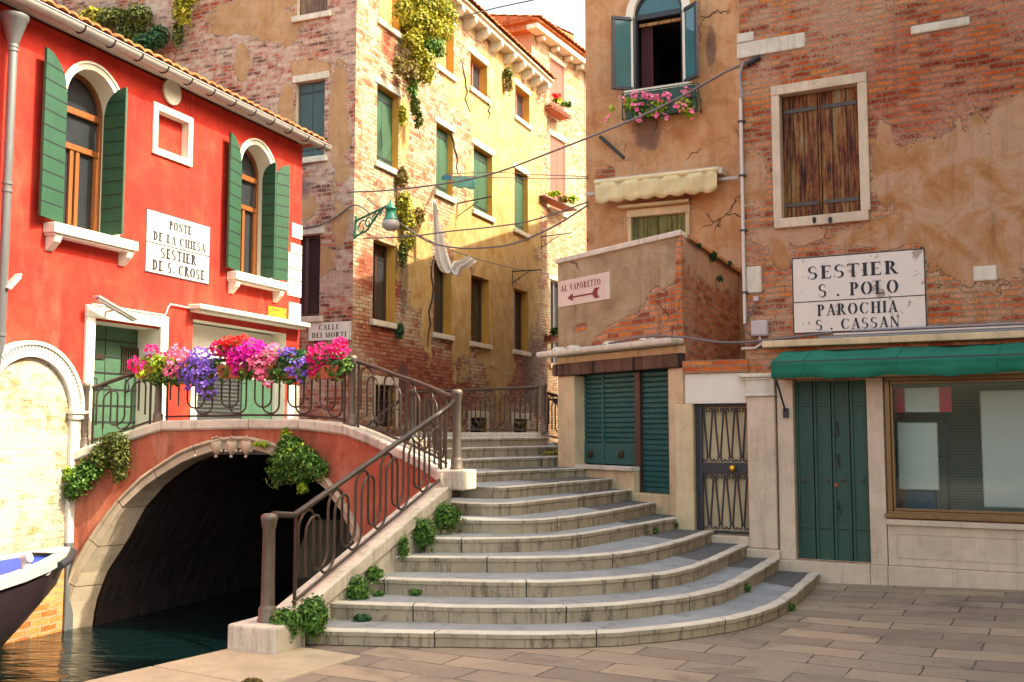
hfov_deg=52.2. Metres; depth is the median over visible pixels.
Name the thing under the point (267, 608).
railing
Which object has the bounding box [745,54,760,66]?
cable anchor
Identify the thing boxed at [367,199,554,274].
cable
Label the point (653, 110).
cable
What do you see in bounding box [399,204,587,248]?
cable
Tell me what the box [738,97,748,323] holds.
vertical conduit
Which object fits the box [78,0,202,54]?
climbing plant
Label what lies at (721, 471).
grille gate
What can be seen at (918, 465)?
display board
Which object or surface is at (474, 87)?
window
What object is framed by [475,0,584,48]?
sky
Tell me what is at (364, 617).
weed
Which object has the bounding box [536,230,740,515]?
corner shop
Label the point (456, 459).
railing
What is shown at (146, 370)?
flower box
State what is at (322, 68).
brick house
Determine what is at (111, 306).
tube lamp
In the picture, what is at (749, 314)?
cable
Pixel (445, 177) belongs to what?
laundry
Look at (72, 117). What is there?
window
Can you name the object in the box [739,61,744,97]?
cable
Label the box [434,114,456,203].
window
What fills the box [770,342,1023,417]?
awning
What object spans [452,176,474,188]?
laundry
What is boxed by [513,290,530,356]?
window
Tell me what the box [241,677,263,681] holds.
weed
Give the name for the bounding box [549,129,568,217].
window
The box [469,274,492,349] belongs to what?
window
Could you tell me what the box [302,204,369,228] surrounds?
cable
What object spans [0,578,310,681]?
water
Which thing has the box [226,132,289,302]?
window
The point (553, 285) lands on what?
window
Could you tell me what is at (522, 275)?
clothes line bracket
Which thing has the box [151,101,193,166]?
blind window
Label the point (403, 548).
weed
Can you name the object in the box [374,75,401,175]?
window
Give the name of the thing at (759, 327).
junction box
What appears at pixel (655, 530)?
weed
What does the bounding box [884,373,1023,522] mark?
shop window
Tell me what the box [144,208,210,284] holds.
street sign
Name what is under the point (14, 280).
tube lamp
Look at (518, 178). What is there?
cable
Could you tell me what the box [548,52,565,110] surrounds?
window
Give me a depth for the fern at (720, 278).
15.32 m
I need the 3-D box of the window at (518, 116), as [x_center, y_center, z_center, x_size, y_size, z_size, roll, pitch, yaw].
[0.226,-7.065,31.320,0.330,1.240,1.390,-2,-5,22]
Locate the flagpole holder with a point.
(612, 147)
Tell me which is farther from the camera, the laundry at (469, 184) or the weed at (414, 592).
the laundry at (469, 184)
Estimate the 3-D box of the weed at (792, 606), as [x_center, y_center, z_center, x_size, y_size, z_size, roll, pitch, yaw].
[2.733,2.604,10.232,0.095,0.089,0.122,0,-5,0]
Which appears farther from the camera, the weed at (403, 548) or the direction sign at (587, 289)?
the direction sign at (587, 289)
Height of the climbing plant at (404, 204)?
2.490 m
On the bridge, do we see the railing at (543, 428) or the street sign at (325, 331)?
the railing at (543, 428)
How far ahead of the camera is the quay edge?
7.71 m
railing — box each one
[79,372,151,447]
[152,355,357,424]
[257,398,455,622]
[356,360,463,469]
[366,393,408,435]
[409,383,547,432]
[546,392,557,438]
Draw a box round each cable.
[164,304,188,314]
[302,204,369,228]
[348,63,745,192]
[363,201,587,238]
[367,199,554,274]
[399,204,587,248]
[441,175,587,178]
[450,172,587,176]
[456,0,533,18]
[592,331,831,345]
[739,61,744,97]
[741,336,761,349]
[743,303,755,336]
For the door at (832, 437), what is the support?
in the house at (878, 125)
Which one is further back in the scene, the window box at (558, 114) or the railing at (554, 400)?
the window box at (558, 114)
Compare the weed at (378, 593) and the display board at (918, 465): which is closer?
the weed at (378, 593)
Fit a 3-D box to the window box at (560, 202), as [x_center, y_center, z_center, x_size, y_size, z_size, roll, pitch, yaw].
[1.478,-4.594,33.373,0.801,0.443,2.418,-3,-6,28]
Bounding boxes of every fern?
[697,243,732,266]
[717,275,723,281]
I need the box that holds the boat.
[0,546,76,647]
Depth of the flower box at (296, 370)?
13.08 m
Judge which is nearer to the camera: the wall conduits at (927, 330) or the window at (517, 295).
the wall conduits at (927, 330)
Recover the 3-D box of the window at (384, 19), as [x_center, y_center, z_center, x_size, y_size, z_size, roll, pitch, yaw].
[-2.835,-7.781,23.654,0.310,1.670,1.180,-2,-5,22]
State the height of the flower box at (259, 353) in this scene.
0.660 m
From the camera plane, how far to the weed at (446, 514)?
10.91 m
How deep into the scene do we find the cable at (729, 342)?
12.79 m
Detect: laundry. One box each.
[433,200,475,275]
[442,175,450,179]
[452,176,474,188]
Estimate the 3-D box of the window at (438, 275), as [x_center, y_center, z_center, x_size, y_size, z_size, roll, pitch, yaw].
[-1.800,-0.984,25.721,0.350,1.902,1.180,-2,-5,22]
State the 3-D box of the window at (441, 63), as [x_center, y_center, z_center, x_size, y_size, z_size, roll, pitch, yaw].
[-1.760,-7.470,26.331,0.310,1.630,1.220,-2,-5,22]
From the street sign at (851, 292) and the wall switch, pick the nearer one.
the street sign at (851, 292)
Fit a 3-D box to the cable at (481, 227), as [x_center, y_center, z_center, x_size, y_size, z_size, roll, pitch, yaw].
[-0.869,-2.164,19.755,5.538,0.211,0.028,-4,-6,38]
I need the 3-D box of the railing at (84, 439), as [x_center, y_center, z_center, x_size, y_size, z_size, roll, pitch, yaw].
[-5.087,0.840,13.404,0.919,1.063,0.154,0,-5,0]
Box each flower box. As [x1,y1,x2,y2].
[127,344,182,390]
[162,342,223,401]
[207,333,256,383]
[230,338,292,388]
[270,346,316,386]
[305,336,353,382]
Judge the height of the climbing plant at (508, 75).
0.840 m
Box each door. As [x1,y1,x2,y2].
[80,304,168,448]
[795,380,870,561]
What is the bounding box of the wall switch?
[753,296,758,301]
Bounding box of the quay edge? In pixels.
[84,647,359,681]
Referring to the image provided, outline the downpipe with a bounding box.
[0,10,29,368]
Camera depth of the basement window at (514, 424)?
30.48 m
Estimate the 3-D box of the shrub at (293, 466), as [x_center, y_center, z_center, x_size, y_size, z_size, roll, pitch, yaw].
[-2.748,1.480,12.966,1.044,0.847,0.367,-2,-5,19]
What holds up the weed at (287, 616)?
on the bridge
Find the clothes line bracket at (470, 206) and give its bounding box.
[457,196,491,218]
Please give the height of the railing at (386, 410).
1.534 m
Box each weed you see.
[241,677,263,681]
[269,606,305,642]
[291,593,334,642]
[345,574,372,600]
[350,613,371,621]
[364,565,383,584]
[371,590,385,595]
[398,534,411,563]
[409,588,421,595]
[410,517,441,552]
[433,500,465,533]
[542,451,557,455]
[653,527,658,533]
[745,582,750,591]
[789,602,795,610]
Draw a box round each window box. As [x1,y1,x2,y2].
[539,189,578,211]
[544,93,571,121]
[545,327,557,343]
[605,82,701,124]
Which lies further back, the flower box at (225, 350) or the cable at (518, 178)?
the cable at (518, 178)
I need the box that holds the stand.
[894,421,950,509]
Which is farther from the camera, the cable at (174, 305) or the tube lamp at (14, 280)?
the cable at (174, 305)
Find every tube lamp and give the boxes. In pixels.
[6,273,21,289]
[93,295,137,320]
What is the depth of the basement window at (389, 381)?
23.00 m
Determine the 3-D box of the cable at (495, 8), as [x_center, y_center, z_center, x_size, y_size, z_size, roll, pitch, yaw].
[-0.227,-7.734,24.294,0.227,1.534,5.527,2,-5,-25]
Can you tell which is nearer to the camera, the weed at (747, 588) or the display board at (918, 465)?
the weed at (747, 588)
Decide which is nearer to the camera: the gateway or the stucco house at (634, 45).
the gateway
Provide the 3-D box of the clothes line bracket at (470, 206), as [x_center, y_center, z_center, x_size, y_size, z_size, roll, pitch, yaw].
[-0.971,-3.381,26.477,0.977,0.516,0.036,-2,-5,22]
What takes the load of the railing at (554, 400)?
on the bridge
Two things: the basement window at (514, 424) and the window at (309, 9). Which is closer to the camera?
the window at (309, 9)
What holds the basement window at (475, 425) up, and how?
in the brick house at (322, 68)
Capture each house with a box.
[0,0,331,643]
[52,0,556,435]
[490,14,585,441]
[585,0,745,358]
[737,0,1023,589]
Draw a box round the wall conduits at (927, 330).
[818,322,1023,338]
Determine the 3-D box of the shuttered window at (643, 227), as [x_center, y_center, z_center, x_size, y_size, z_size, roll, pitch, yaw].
[2.466,-1.672,17.506,1.110,1.140,0.120,-2,-5,25]
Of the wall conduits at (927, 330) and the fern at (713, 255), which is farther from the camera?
the fern at (713, 255)
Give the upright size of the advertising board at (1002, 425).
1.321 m
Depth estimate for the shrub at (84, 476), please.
13.11 m
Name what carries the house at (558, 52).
on the alley pavement at (311, 572)
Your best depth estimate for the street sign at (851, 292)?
12.14 m
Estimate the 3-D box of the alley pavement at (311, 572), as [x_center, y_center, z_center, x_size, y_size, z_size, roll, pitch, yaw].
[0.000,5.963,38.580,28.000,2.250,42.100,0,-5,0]
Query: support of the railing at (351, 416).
on the bridge
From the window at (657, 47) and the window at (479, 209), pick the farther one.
the window at (479, 209)
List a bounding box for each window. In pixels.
[38,47,137,266]
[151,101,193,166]
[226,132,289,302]
[291,0,330,23]
[292,71,328,163]
[300,226,324,322]
[370,239,397,329]
[372,376,398,426]
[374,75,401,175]
[377,0,402,39]
[432,264,454,340]
[434,22,457,82]
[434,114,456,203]
[468,411,488,431]
[469,46,490,104]
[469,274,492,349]
[472,137,495,222]
[512,412,528,432]
[513,162,530,238]
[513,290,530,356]
[514,78,532,130]
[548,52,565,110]
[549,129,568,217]
[549,274,557,367]
[611,0,698,96]
[627,204,690,241]
[771,72,870,228]
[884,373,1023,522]
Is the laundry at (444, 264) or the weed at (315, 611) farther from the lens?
the laundry at (444, 264)
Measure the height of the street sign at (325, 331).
0.400 m
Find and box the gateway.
[674,359,780,576]
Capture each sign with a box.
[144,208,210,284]
[268,306,285,318]
[308,320,350,341]
[558,271,609,306]
[792,248,926,333]
[894,387,951,412]
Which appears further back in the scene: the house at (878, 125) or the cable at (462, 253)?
the cable at (462, 253)
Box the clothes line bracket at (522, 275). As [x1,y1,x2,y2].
[512,269,541,284]
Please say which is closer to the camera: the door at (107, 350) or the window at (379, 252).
the door at (107, 350)
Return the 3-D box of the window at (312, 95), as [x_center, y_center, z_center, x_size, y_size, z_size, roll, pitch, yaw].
[-4.326,-4.781,22.480,0.930,1.970,0.210,-2,-5,24]
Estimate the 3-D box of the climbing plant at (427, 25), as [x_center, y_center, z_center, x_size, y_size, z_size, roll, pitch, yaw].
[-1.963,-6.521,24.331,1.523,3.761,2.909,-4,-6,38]
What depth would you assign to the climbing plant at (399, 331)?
23.30 m
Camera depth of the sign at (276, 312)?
17.73 m
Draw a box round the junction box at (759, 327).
[751,320,768,335]
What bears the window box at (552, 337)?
attached to the house at (558, 52)
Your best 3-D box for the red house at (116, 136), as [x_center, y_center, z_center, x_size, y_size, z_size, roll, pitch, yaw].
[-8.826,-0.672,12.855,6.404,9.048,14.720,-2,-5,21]
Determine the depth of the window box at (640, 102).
17.37 m
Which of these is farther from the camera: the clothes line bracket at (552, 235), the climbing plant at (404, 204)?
the clothes line bracket at (552, 235)
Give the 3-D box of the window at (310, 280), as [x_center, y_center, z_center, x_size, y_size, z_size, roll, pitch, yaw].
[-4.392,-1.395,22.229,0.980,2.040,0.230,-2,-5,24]
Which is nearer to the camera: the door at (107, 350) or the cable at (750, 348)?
the cable at (750, 348)
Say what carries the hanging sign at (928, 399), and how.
hanging from the house at (878, 125)
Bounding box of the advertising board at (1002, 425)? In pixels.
[979,390,1023,507]
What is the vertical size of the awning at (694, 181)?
0.433 m
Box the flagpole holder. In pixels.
[599,135,624,158]
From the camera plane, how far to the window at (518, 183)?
31.11 m
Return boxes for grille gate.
[695,403,748,534]
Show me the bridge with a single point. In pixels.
(534, 554)
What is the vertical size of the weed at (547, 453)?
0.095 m
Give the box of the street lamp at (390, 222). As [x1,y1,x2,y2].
[353,200,399,238]
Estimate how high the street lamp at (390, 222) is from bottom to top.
0.620 m
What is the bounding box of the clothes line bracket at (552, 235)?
[541,232,571,248]
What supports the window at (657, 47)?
in the stucco house at (634, 45)
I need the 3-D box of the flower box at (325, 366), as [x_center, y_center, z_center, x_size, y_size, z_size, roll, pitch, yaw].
[-2.242,0.242,13.003,0.698,0.584,0.439,-2,-5,26]
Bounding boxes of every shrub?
[60,429,135,502]
[252,427,329,494]
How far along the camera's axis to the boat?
11.22 m
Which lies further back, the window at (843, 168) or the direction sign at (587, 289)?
the direction sign at (587, 289)
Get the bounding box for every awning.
[585,166,737,203]
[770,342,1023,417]
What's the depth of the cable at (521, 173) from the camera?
20.86 m
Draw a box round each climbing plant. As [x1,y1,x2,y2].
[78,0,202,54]
[390,0,460,128]
[395,166,425,273]
[395,321,404,339]
[502,67,515,95]
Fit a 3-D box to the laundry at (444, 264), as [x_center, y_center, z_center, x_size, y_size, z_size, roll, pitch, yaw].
[-1.336,-2.413,24.302,1.031,1.801,0.250,0,-5,0]
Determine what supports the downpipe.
attached to the red house at (116, 136)
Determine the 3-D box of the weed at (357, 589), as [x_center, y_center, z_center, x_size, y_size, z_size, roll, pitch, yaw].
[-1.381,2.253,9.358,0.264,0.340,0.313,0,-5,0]
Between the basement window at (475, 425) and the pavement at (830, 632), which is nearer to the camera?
the pavement at (830, 632)
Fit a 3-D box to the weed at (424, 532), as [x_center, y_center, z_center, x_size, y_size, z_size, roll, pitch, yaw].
[-0.893,1.984,10.540,0.371,0.425,0.329,0,-5,0]
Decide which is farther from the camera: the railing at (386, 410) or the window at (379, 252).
the window at (379, 252)
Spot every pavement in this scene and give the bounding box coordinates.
[283,583,1023,681]
[297,516,353,577]
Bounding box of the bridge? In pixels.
[67,419,819,653]
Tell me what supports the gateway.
on the pavement at (830, 632)
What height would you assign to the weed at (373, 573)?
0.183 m
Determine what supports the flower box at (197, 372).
attached to the railing at (351, 416)
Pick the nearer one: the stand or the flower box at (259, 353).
the stand
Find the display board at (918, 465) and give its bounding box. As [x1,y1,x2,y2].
[897,422,939,508]

